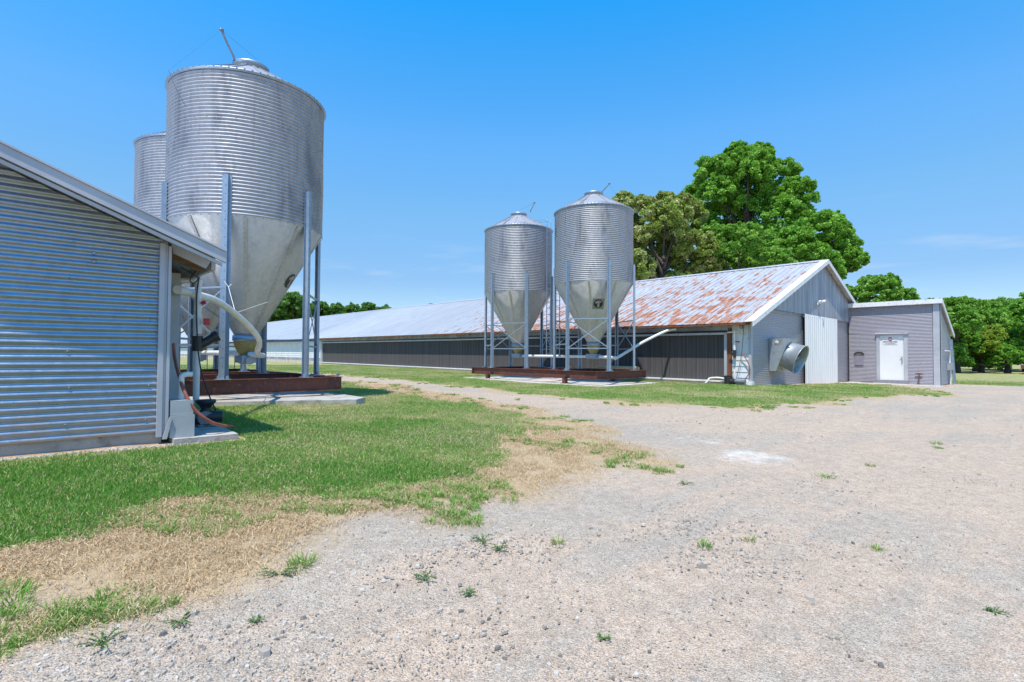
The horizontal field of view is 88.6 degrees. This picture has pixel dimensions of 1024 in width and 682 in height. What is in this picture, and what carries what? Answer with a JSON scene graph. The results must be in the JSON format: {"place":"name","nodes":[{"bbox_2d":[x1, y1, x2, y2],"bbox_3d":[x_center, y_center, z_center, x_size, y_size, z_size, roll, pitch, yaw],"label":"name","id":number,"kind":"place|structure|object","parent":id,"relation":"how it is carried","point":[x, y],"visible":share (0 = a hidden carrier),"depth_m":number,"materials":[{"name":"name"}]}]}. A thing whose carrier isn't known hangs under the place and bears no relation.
{"place":"outdoors","nodes":[
{"label":"outdoors","id":0,"kind":"place"},
{"bbox_2d":[0,375,863,659],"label":"dry grass","id":1,"kind":"structure","parent":0,"point":[172,543],"depth_m":3.07,"materials":[{"name":"plant"}]},
{"bbox_2d":[0,357,1023,681],"bbox_3d":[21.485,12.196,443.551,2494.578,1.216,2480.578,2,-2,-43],"label":"ground","id":2,"kind":"structure","parent":0,"point":[978,515],"depth_m":2.70,"materials":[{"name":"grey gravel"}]},
{"bbox_2d":[75,626,123,649],"bbox_3d":[-1.456,1.075,1.886,0.146,0.047,0.134,-1,-2,32],"label":"weed","id":3,"kind":"object","parent":2,"relation":"on","point":[102,633],"visible":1,"depth_m":1.89,"materials":[{"name":"green plant"}]},
{"bbox_2d":[0,140,226,456],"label":"poultry house","id":4,"kind":"structure","parent":2,"relation":"on","point":[91,275],"depth_m":4.91,"materials":[{"name":"metal"}]},
{"bbox_2d":[181,267,216,410],"bbox_3d":[-3.677,-0.033,6.155,0.275,1.888,0.443,0,-1,-5],"label":"electric cable","id":5,"kind":"object","parent":4,"relation":"attached to","point":[198,278],"visible":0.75,"depth_m":6.34,"materials":[{"name":"rubber"}]},
{"bbox_2d":[181,278,220,399],"bbox_3d":[-3.857,-0.028,6.424,0.532,1.503,0.162,2,-2,-43],"label":"well pipe","id":6,"kind":"object","parent":4,"relation":"attached to","point":[211,338],"visible":0.9,"depth_m":6.42,"materials":[{"name":"white plastic"}]},
{"bbox_2d":[162,610,190,627],"bbox_3d":[-1.298,1.090,2.052,0.105,0.037,0.111,2,-2,-43],"label":"weed","id":7,"kind":"object","parent":2,"relation":"on","point":[176,622],"visible":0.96,"depth_m":2.05,"materials":[{"name":"green plant"}]},
{"bbox_2d":[167,426,237,444],"bbox_3d":[-3.614,1.065,5.973,0.630,0.130,1.300,2,-2,-43],"label":"concrete pad","id":8,"kind":"object","parent":2,"relation":"on","point":[209,433],"visible":0.43,"depth_m":5.62,"materials":[{"name":"grey concrete"}]},
{"bbox_2d":[162,372,194,438],"bbox_3d":[-3.522,0.659,5.506,0.292,0.669,0.360,2,-2,-43],"label":"pump box","id":9,"kind":"object","parent":8,"relation":"on","point":[181,420],"visible":0.96,"depth_m":5.41,"materials":[{"name":"white plastic"}]},
{"bbox_2d":[172,343,233,427],"bbox_3d":[-3.380,0.497,5.664,0.636,0.949,0.378,1,-1,-16],"label":"water hose","id":10,"kind":"object","parent":9,"relation":"hanging from","point":[195,410],"visible":1,"depth_m":5.58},
{"bbox_2d":[193,399,222,426],"bbox_3d":[-3.644,0.852,6.298,0.299,0.310,0.347,2,-2,-43],"label":"water pump","id":11,"kind":"object","parent":8,"relation":"on","point":[205,406],"visible":0.88,"depth_m":6.21,"materials":[{"name":"black metal"}]},
{"bbox_2d":[0,399,510,549],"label":"clover","id":12,"kind":"object","parent":2,"relation":"on","point":[328,454],"visible":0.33,"depth_m":4.84,"materials":[{"name":"green plant"}]},
{"bbox_2d":[246,614,265,624],"bbox_3d":[-1.028,1.111,2.099,0.070,0.028,0.075,2,-2,-43],"label":"weed","id":13,"kind":"object","parent":2,"relation":"on","point":[257,619],"visible":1,"depth_m":2.09,"materials":[{"name":"green plant"}]},
{"bbox_2d":[267,314,273,321],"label":"broadleaf tree","id":14,"kind":"object","parent":2,"relation":"on","point":[271,318],"visible":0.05,"depth_m":115.58,"materials":[{"name":"green plant"}]},
{"bbox_2d":[184,391,364,405],"bbox_3d":[-6.962,1.213,12.567,3.036,0.195,9.274,2,-2,-43],"label":"concrete pad","id":15,"kind":"object","parent":2,"relation":"on","point":[305,397],"visible":0.23,"depth_m":9.97,"materials":[{"name":"grey concrete"}]},
{"bbox_2d":[180,369,341,396],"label":"steel platform","id":16,"kind":"structure","parent":15,"relation":"on","point":[252,381],"depth_m":10.35,"materials":[{"name":"paint"}]},
{"bbox_2d":[133,131,258,372],"bbox_3d":[-8.369,-2.505,14.112,3.260,6.598,3.044,2,-2,-43],"label":"feed bin","id":17,"kind":"object","parent":16,"relation":"on","point":[149,166],"visible":0.2,"depth_m":12.82,"materials":[{"name":"metal"}]},
{"bbox_2d":[161,27,325,379],"bbox_3d":[-5.578,-2.827,11.114,3.260,7.127,3.044,2,-2,-43],"label":"feed bin","id":18,"kind":"object","parent":16,"relation":"on","point":[242,184],"visible":0.95,"depth_m":10.01,"materials":[{"name":"metal"}]},
{"bbox_2d":[173,285,265,357],"bbox_3d":[-5.482,-0.120,10.208,1.303,0.913,8.984,1,-2,-29],"label":"auger tube","id":19,"kind":"object","parent":18,"relation":"attached to","point":[189,292],"visible":0.89,"depth_m":8.50,"materials":[{"name":"white plastic"}]},
{"bbox_2d":[224,281,272,311],"bbox_3d":[-4.940,-0.726,9.566,0.532,0.710,1.788,0,-1,-5],"label":"guy rope","id":20,"kind":"object","parent":18,"relation":"attached to","point":[232,300],"visible":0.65,"depth_m":9.45,"materials":[{"name":"white fabric"}]},
{"bbox_2d":[309,373,339,376],"bbox_3d":[-3.925,0.698,10.835,0.797,0.072,0.159,2,-2,-43],"label":"sledge hammer","id":21,"kind":"object","parent":16,"relation":"on","point":[337,374],"visible":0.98,"depth_m":10.84,"materials":[{"name":"brown wood"}]},
{"bbox_2d":[256,565,297,574],"bbox_3d":[-1.107,1.091,2.481,0.177,0.051,0.076,1,-1,-11],"label":"weed","id":22,"kind":"object","parent":2,"relation":"on","point":[283,572],"visible":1,"depth_m":2.48,"materials":[{"name":"green plant"}]},
{"bbox_2d":[269,306,298,321],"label":"broadleaf tree","id":23,"kind":"object","parent":2,"relation":"on","point":[277,317],"visible":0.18,"depth_m":118.08,"materials":[{"name":"green plant"}]},
{"bbox_2d":[277,291,312,319],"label":"broadleaf tree","id":24,"kind":"object","parent":2,"relation":"on","point":[293,301],"visible":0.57,"depth_m":116.45,"materials":[{"name":"green plant"}]},
{"bbox_2d":[302,303,320,316],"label":"broadleaf tree","id":25,"kind":"object","parent":2,"relation":"on","point":[312,305],"visible":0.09,"depth_m":141.18,"materials":[{"name":"green plant"}]},
{"bbox_2d":[312,301,328,315],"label":"broadleaf tree","id":26,"kind":"object","parent":2,"relation":"on","point":[324,305],"visible":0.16,"depth_m":145.79,"materials":[{"name":"green plant"}]},
{"bbox_2d":[322,302,348,315],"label":"broadleaf tree","id":27,"kind":"object","parent":2,"relation":"on","point":[336,308],"visible":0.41,"depth_m":146.01,"materials":[{"name":"green plant"}]},
{"bbox_2d":[344,302,362,312],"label":"broadleaf tree","id":28,"kind":"object","parent":2,"relation":"on","point":[351,307],"visible":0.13,"depth_m":150.75,"materials":[{"name":"green plant"}]},
{"bbox_2d":[355,302,379,311],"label":"broadleaf tree","id":29,"kind":"object","parent":2,"relation":"on","point":[368,306],"visible":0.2,"depth_m":150.96,"materials":[{"name":"green plant"}]},
{"bbox_2d":[378,304,389,309],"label":"broadleaf tree","id":30,"kind":"object","parent":2,"relation":"on","point":[385,306],"visible":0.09,"depth_m":155.74,"materials":[{"name":"green plant"}]},
{"bbox_2d":[413,569,435,580],"bbox_3d":[-0.425,1.132,2.522,0.105,0.035,0.129,1,-2,-27],"label":"weed","id":31,"kind":"object","parent":2,"relation":"on","point":[426,577],"visible":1,"depth_m":2.52,"materials":[{"name":"green plant"}]},
{"bbox_2d":[459,585,475,594],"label":"weed","id":32,"kind":"object","parent":2,"relation":"on","point":[469,592],"visible":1,"depth_m":2.40,"materials":[{"name":"green plant"}]},
{"bbox_2d":[0,372,949,660],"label":"grass tufts","id":33,"kind":"object","parent":2,"relation":"on","point":[102,606],"visible":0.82,"depth_m":3.33,"materials":[{"name":"green plant"}]},
{"bbox_2d":[471,532,491,544],"bbox_3d":[-0.187,1.141,3.030,0.129,0.044,0.160,0,-1,17],"label":"weed","id":34,"kind":"object","parent":2,"relation":"on","point":[482,540],"visible":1,"depth_m":3.04,"materials":[{"name":"green plant"}]},
{"bbox_2d":[487,541,510,549],"bbox_3d":[-0.067,1.147,2.927,0.123,0.040,0.138,1,-1,-13],"label":"weed","id":35,"kind":"object","parent":2,"relation":"on","point":[496,547],"visible":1,"depth_m":2.92,"materials":[{"name":"green plant"}]},
{"bbox_2d":[180,259,855,384],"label":"poultry house","id":36,"kind":"structure","parent":2,"relation":"on","point":[803,303],"depth_m":24.95,"materials":[{"name":"metal"}]},
{"bbox_2d":[727,331,742,378],"bbox_3d":[8.215,0.607,19.335,0.563,1.953,0.122,-1,-2,41],"label":"well pipe","id":37,"kind":"object","parent":36,"relation":"attached to","point":[734,348],"visible":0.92,"depth_m":19.32,"materials":[{"name":"white plastic"}]},
{"bbox_2d":[736,325,743,377],"bbox_3d":[8.352,0.371,19.193,0.024,1.939,0.317,2,-2,-43],"label":"electric cable","id":38,"kind":"object","parent":36,"relation":"hanging from","point":[742,346],"visible":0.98,"depth_m":19.17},
{"bbox_2d":[769,338,808,373],"bbox_3d":[10.693,0.585,20.143,1.182,1.361,1.168,2,-2,-43],"label":"exhaust fan","id":39,"kind":"object","parent":36,"relation":"attached to","point":[790,354],"visible":1,"depth_m":19.99,"materials":[{"name":"white paint"}]},
{"bbox_2d":[803,314,837,383],"bbox_3d":[14.213,0.416,24.081,4.600,3.091,0.081,2,-2,-43],"label":"sliding door","id":40,"kind":"structure","parent":36,"relation":"in","point":[821,364],"depth_m":23.97,"materials":[{"name":"white metal"}]},
{"bbox_2d":[459,376,655,386],"bbox_3d":[1.638,1.658,21.309,4.050,0.180,7.550,2,-2,-43],"label":"concrete pad","id":41,"kind":"object","parent":2,"relation":"on","point":[557,381],"visible":0.35,"depth_m":20.55,"materials":[{"name":"grey concrete"}]},
{"bbox_2d":[472,366,646,383],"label":"steel platform","id":42,"kind":"structure","parent":41,"relation":"on","point":[592,373],"depth_m":19.81,"materials":[{"name":"paint"}]},
{"bbox_2d":[484,202,552,367],"bbox_3d":[0.309,-2.463,22.993,3.260,7.226,3.132,2,-2,-43],"label":"feed bin","id":43,"kind":"object","parent":42,"relation":"on","point":[518,286],"visible":1,"depth_m":21.92,"materials":[{"name":"metal"}]},
{"bbox_2d":[553,182,635,370],"bbox_3d":[3.050,-2.504,20.040,3.260,7.195,3.196,2,-2,-43],"label":"feed bin","id":44,"kind":"object","parent":42,"relation":"on","point":[593,275],"visible":1,"depth_m":18.88,"materials":[{"name":"metal"}]},
{"bbox_2d":[522,328,676,359],"bbox_3d":[3.208,0.086,20.737,6.388,1.302,2.551,0,-1,15],"label":"auger tube","id":45,"kind":"object","parent":44,"relation":"attached to","point":[626,351],"visible":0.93,"depth_m":20.58,"materials":[{"name":"white plastic"}]},
{"bbox_2d":[597,365,638,369],"bbox_3d":[4.179,1.050,20.780,0.170,0.130,1.900,2,-2,-43],"label":"timber offcut","id":46,"kind":"object","parent":42,"relation":"on","point":[618,367],"visible":1,"depth_m":20.62,"materials":[{"name":"grey wood"}]},
{"bbox_2d":[596,631,610,640],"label":"weed","id":47,"kind":"object","parent":2,"relation":"on","point":[603,638],"visible":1,"depth_m":2.07,"materials":[{"name":"green plant"}]},
{"bbox_2d":[612,190,723,280],"bbox_3d":[11.520,-4.812,39.805,10.367,14.860,8.521,2,-2,-43],"label":"flowering tree","id":48,"kind":"object","parent":2,"relation":"on","point":[668,216],"visible":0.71,"depth_m":38.15,"materials":[{"name":"green plant"}]},
{"bbox_2d":[705,377,723,382],"bbox_3d":[7.625,1.523,19.753,0.771,0.354,0.241,0,-1,19],"label":"drain pipe","id":49,"kind":"object","parent":2,"relation":"on","point":[709,378],"visible":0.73,"depth_m":19.78,"materials":[{"name":"white plastic"}]},
{"bbox_2d":[724,375,745,385],"bbox_3d":[8.156,1.449,19.224,0.320,0.380,0.796,2,-2,-43],"label":"water pump","id":50,"kind":"object","parent":2,"relation":"on","point":[728,379],"visible":0.87,"depth_m":19.18,"materials":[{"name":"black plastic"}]},
{"bbox_2d":[693,221,798,273],"bbox_3d":[17.209,-3.053,39.926,7.628,11.588,7.601,1,-2,-24],"label":"broadleaf tree","id":51,"kind":"object","parent":2,"relation":"on","point":[743,244],"visible":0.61,"depth_m":37.63,"materials":[{"name":"green plant"}]},
{"bbox_2d":[681,140,820,268],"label":"broadleaf tree","id":52,"kind":"object","parent":2,"relation":"on","point":[729,177],"visible":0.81,"depth_m":49.67,"materials":[{"name":"green plant"}]},
{"bbox_2d":[773,208,870,279],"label":"broadleaf tree","id":53,"kind":"object","parent":2,"relation":"on","point":[839,237],"visible":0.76,"depth_m":42.73,"materials":[{"name":"green plant"}]},
{"bbox_2d":[845,272,920,302],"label":"broadleaf tree","id":54,"kind":"object","parent":2,"relation":"on","point":[888,287],"visible":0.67,"depth_m":59.35,"materials":[{"name":"green plant"}]},
{"bbox_2d":[839,382,945,386],"bbox_3d":[17.927,2.087,24.843,2.150,0.207,3.880,2,-2,-43],"label":"concrete pad","id":55,"kind":"object","parent":2,"relation":"on","point":[895,384],"visible":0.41,"depth_m":24.67,"materials":[{"name":"grey concrete"}]},
{"bbox_2d":[848,298,954,385],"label":"utility shed","id":56,"kind":"structure","parent":2,"relation":"on","point":[922,330],"depth_m":25.56,"materials":[{"name":"grey metal"}]},
{"bbox_2d":[854,352,863,364],"bbox_3d":[17.679,0.887,26.747,0.044,0.690,0.460,2,-2,-43],"label":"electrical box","id":57,"kind":"object","parent":56,"relation":"attached to","point":[859,359],"depth_m":26.72,"materials":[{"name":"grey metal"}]},
{"bbox_2d":[883,337,897,344],"bbox_3d":[18.599,-0.005,25.821,0.018,0.360,0.620,2,-2,-43],"label":"warning sign","id":58,"kind":"object","parent":56,"relation":"attached to","point":[890,340],"visible":1,"depth_m":25.81,"materials":[{"name":"white paint"}]},
{"bbox_2d":[880,335,903,379],"bbox_3d":[18.628,0.824,25.750,0.100,2.180,0.980,2,-2,-43],"label":"door","id":59,"kind":"structure","parent":56,"relation":"in","point":[891,356],"depth_m":25.75,"materials":[{"name":"white metal"}]},
{"bbox_2d":[945,350,953,383],"bbox_3d":[21.226,1.284,25.502,1.451,1.678,0.165,2,-2,-43],"label":"electrical box","id":60,"kind":"object","parent":56,"relation":"attached to","point":[950,367],"visible":1,"depth_m":25.75,"materials":[{"name":"white plastic"}]},
{"bbox_2d":[949,339,955,383],"bbox_3d":[21.946,1.023,26.138,0.390,2.224,0.200,2,-2,-43],"label":"extension ladder","id":61,"kind":"object","parent":2,"relation":"on","point":[952,360],"visible":0.92,"depth_m":26.06,"materials":[{"name":"silver metal"}]},
{"bbox_2d":[943,296,986,372],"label":"broadleaf tree","id":62,"kind":"object","parent":2,"relation":"on","point":[964,318],"visible":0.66,"depth_m":50.26,"materials":[{"name":"green plant"}]},
{"bbox_2d":[966,355,978,367],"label":"bush","id":63,"kind":"object","parent":2,"relation":"on","point":[974,366],"visible":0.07,"depth_m":55.05,"materials":[{"name":"green plant"}]},
{"bbox_2d":[956,295,1013,370],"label":"broadleaf tree","id":64,"kind":"object","parent":2,"relation":"on","point":[993,316],"visible":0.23,"depth_m":57.77,"materials":[{"name":"green plant"}]},
{"bbox_2d":[971,355,998,368],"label":"bush","id":65,"kind":"object","parent":2,"relation":"on","point":[992,362],"visible":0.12,"depth_m":55.59,"materials":[{"name":"green plant"}]},
{"bbox_2d":[965,325,1009,372],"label":"broadleaf tree","id":66,"kind":"object","parent":2,"relation":"on","point":[994,338],"visible":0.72,"depth_m":52.31,"materials":[{"name":"green plant"}]},
{"bbox_2d":[960,342,1023,372],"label":"broadleaf tree","id":67,"kind":"object","parent":2,"relation":"on","point":[1008,355],"visible":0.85,"depth_m":51.81,"materials":[{"name":"green plant"}]},
{"bbox_2d":[983,605,1009,614],"bbox_3d":[2.181,1.213,2.359,0.082,0.034,0.086,1,-1,-10],"label":"weed","id":68,"kind":"object","parent":2,"relation":"on","point":[995,611],"visible":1,"depth_m":2.37,"materials":[{"name":"green plant"}]},
{"bbox_2d":[987,361,1012,369],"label":"bush","id":69,"kind":"object","parent":2,"relation":"on","point":[1000,367],"visible":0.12,"depth_m":57.36,"materials":[{"name":"green plant"}]},
{"bbox_2d":[985,296,1021,369],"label":"broadleaf tree","id":70,"kind":"object","parent":2,"relation":"on","point":[996,303],"visible":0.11,"depth_m":64.28,"materials":[{"name":"green plant"}]},
{"bbox_2d":[1002,292,1023,371],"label":"broadleaf tree","id":71,"kind":"object","parent":2,"relation":"on","point":[1013,307],"visible":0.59,"depth_m":58.40,"materials":[{"name":"green plant"}]},
{"bbox_2d":[1013,361,1023,364],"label":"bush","id":72,"kind":"object","parent":2,"relation":"on","point":[1017,363],"visible":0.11,"depth_m":59.08,"materials":[{"name":"green plant"}]},
{"bbox_2d":[0,364,1023,548],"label":"grass","id":73,"kind":"structure","parent":0,"point":[83,471],"depth_m":5.25,"materials":[{"name":"green plant"}]},
{"bbox_2d":[0,0,1023,331],"label":"sky","id":74,"kind":"structure","parent":0,"point":[446,120],"materials":[{"name":"blue"}]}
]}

